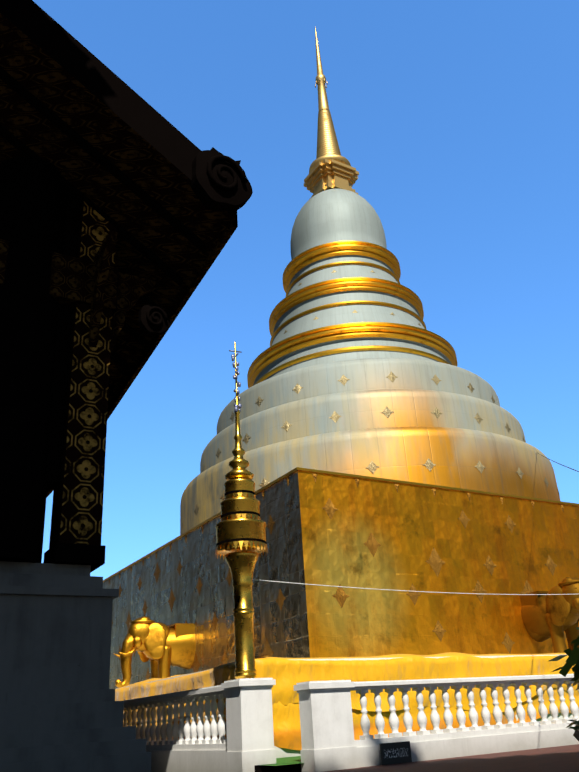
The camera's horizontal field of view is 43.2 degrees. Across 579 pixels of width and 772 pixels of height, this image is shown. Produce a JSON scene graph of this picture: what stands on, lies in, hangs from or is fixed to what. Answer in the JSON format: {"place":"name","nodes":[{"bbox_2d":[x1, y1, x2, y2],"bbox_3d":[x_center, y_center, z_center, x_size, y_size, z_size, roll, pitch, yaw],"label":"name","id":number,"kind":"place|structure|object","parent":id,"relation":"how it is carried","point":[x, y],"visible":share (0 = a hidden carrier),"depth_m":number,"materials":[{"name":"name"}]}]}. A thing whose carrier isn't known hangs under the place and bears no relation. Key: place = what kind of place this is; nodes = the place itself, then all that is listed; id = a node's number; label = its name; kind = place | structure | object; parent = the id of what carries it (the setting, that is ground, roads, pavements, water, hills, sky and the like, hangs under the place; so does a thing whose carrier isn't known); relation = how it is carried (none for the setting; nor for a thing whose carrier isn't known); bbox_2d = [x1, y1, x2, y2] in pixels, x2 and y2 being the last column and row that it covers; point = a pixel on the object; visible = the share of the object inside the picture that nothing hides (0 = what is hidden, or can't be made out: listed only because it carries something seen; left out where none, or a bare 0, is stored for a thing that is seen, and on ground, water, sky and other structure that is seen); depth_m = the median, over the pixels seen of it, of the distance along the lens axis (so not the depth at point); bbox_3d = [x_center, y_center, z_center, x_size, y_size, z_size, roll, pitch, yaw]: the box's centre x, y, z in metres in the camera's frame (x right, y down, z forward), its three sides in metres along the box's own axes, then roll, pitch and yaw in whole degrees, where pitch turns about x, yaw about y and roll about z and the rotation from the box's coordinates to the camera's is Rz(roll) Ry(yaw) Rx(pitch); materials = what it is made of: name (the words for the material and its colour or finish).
{"place":"outdoors","nodes":[
{"label":"outdoors","id":0,"kind":"place"},
{"bbox_2d":[0,561,150,771],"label":"building base wall","id":1,"kind":"structure","parent":0,"point":[61,709],"depth_m":7.28,"materials":[{"name":"grey concrete"}]},
{"bbox_2d":[0,157,118,572],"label":"temple columns","id":2,"kind":"structure","parent":1,"relation":"on","point":[54,377],"depth_m":8.68,"materials":[{"name":"black wood"}]},
{"bbox_2d":[0,0,237,496],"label":"temple roof","id":3,"kind":"structure","parent":2,"relation":"on","point":[114,149],"depth_m":9.37,"materials":[{"name":"black wood"}]},
{"bbox_2d":[138,304,169,335],"bbox_3d":[-1.750,-0.856,9.508,0.402,0.414,0.209,11,-28,-29],"label":"scroll ornament","id":4,"kind":"object","parent":3,"relation":"attached to","point":[153,320],"visible":1,"depth_m":9.43,"materials":[{"name":"brown wood"}]},
{"bbox_2d":[190,147,252,211],"bbox_3d":[-0.850,-2.590,9.226,0.783,0.846,0.354,11,-28,-29],"label":"scroll ornament","id":5,"kind":"object","parent":3,"relation":"attached to","point":[220,182],"visible":1,"depth_m":9.06,"materials":[{"name":"brown wood"}]},
{"bbox_2d":[88,230,156,354],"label":"temple brackets","id":6,"kind":"object","parent":2,"relation":"attached to","point":[132,289],"visible":0.92,"depth_m":9.37,"materials":[{"name":"black wood"}]},
{"bbox_2d":[215,343,267,678],"bbox_3d":[-0.773,2.231,11.619,0.832,6.680,0.832,11,-28,-29],"label":"post","id":7,"kind":"object","parent":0,"point":[241,544],"depth_m":11.26,"materials":[{"name":"gold metal"}]},
{"bbox_2d":[253,579,573,594],"bbox_3d":[3.238,3.912,14.144,9.658,0.261,0.013,15,-30,-35],"label":"cable","id":8,"kind":"object","parent":7,"relation":"attached to","point":[417,591],"visible":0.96,"depth_m":13.44,"materials":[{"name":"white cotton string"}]},
{"bbox_2d":[33,0,578,579],"label":"sky","id":9,"kind":"structure","parent":0,"point":[457,121],"materials":[{"name":"blue"}]},
{"bbox_2d":[573,730,578,740],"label":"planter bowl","id":10,"kind":"object","parent":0,"point":[576,734],"visible":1,"depth_m":5.73,"materials":[{"name":"ceramic"}]},
{"bbox_2d":[549,627,578,730],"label":"planter shrub","id":11,"kind":"object","parent":10,"relation":"in","point":[572,658],"visible":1,"depth_m":5.89,"materials":[{"name":"green plant"}]},
{"label":"ground","id":12,"kind":"structure","parent":0,"visible":0},
{"bbox_2d":[123,678,275,771],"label":"balustrade","id":13,"kind":"object","parent":12,"relation":"on","point":[247,744],"visible":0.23,"depth_m":10.61,"materials":[{"name":"white paint"}]},
{"bbox_2d":[254,763,301,771],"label":"turf kerb","id":14,"kind":"structure","parent":12,"relation":"on","point":[283,768],"depth_m":9.34,"materials":[{"name":"black stone"}]},
{"bbox_2d":[265,756,300,765],"bbox_3d":[3.680,11.273,23.993,23.180,0.001,24.230,11,-28,-29],"label":"turf bed","id":15,"kind":"object","parent":12,"relation":"on","point":[289,760],"visible":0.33,"depth_m":9.91,"materials":[{"name":"green plant"}]},
{"bbox_2d":[116,654,578,757],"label":"plinth ledge","id":16,"kind":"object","parent":12,"relation":"on","point":[282,752],"depth_m":12.53,"materials":[{"name":"white paint"}]},
{"bbox_2d":[114,616,195,687],"bbox_3d":[-3.121,7.192,19.678,3.169,1.870,1.000,11,-28,-29],"label":"elephant","id":17,"kind":"object","parent":16,"relation":"on","point":[162,647],"visible":0.69,"depth_m":19.26},
{"bbox_2d":[103,470,578,688],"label":"stupa base","id":18,"kind":"object","parent":16,"relation":"on","point":[407,526],"visible":0.5,"depth_m":17.40,"materials":[{"name":"gold metal"}]},
{"bbox_2d":[109,473,565,679],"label":"flower ornaments","id":19,"kind":"object","parent":18,"relation":"attached to","point":[435,561],"visible":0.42,"depth_m":17.76,"materials":[{"name":"gold metal"}]},
{"bbox_2d":[103,467,578,581],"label":"cornice","id":20,"kind":"structure","parent":18,"relation":"on","point":[346,475],"depth_m":18.78,"materials":[{"name":"gold metal"}]},
{"bbox_2d":[180,189,560,534],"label":"stupa dome","id":21,"kind":"structure","parent":18,"relation":"on","point":[369,346],"depth_m":23.32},
{"bbox_2d":[304,27,358,197],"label":"spire","id":22,"kind":"structure","parent":21,"relation":"on","point":[331,167],"depth_m":32.71,"materials":[{"name":"gold metal"}]},
{"bbox_2d":[182,270,559,525],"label":"flower ornaments","id":23,"kind":"object","parent":21,"relation":"attached to","point":[372,467],"visible":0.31,"depth_m":22.63},
{"bbox_2d":[115,652,578,725],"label":"base plinth","id":24,"kind":"structure","parent":16,"relation":"attached to","point":[286,674],"depth_m":12.71,"materials":[{"name":"yellow paint"}]},
{"bbox_2d":[520,577,578,652],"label":"elephant","id":25,"kind":"object","parent":16,"relation":"on","point":[546,617],"visible":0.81,"depth_m":17.58},
{"bbox_2d":[123,687,578,749],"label":"fabric drape","id":26,"kind":"object","parent":12,"relation":"on","point":[286,727],"visible":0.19,"depth_m":12.04,"materials":[{"name":"yellow fabric"}]},
{"bbox_2d":[323,744,578,771],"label":"brick terrace","id":27,"kind":"structure","parent":12,"relation":"on","point":[558,759],"depth_m":8.80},
{"bbox_2d":[380,741,411,764],"bbox_3d":[1.399,4.825,9.623,0.490,0.250,0.020,11,-28,-29],"label":"sign board","id":28,"kind":"object","parent":27,"relation":"on","point":[395,752],"visible":1,"depth_m":9.61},
{"bbox_2d":[293,674,578,771],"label":"balustrade","id":29,"kind":"object","parent":27,"relation":"on","point":[329,742],"visible":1,"depth_m":10.22,"materials":[{"name":"white paint"}]}
]}

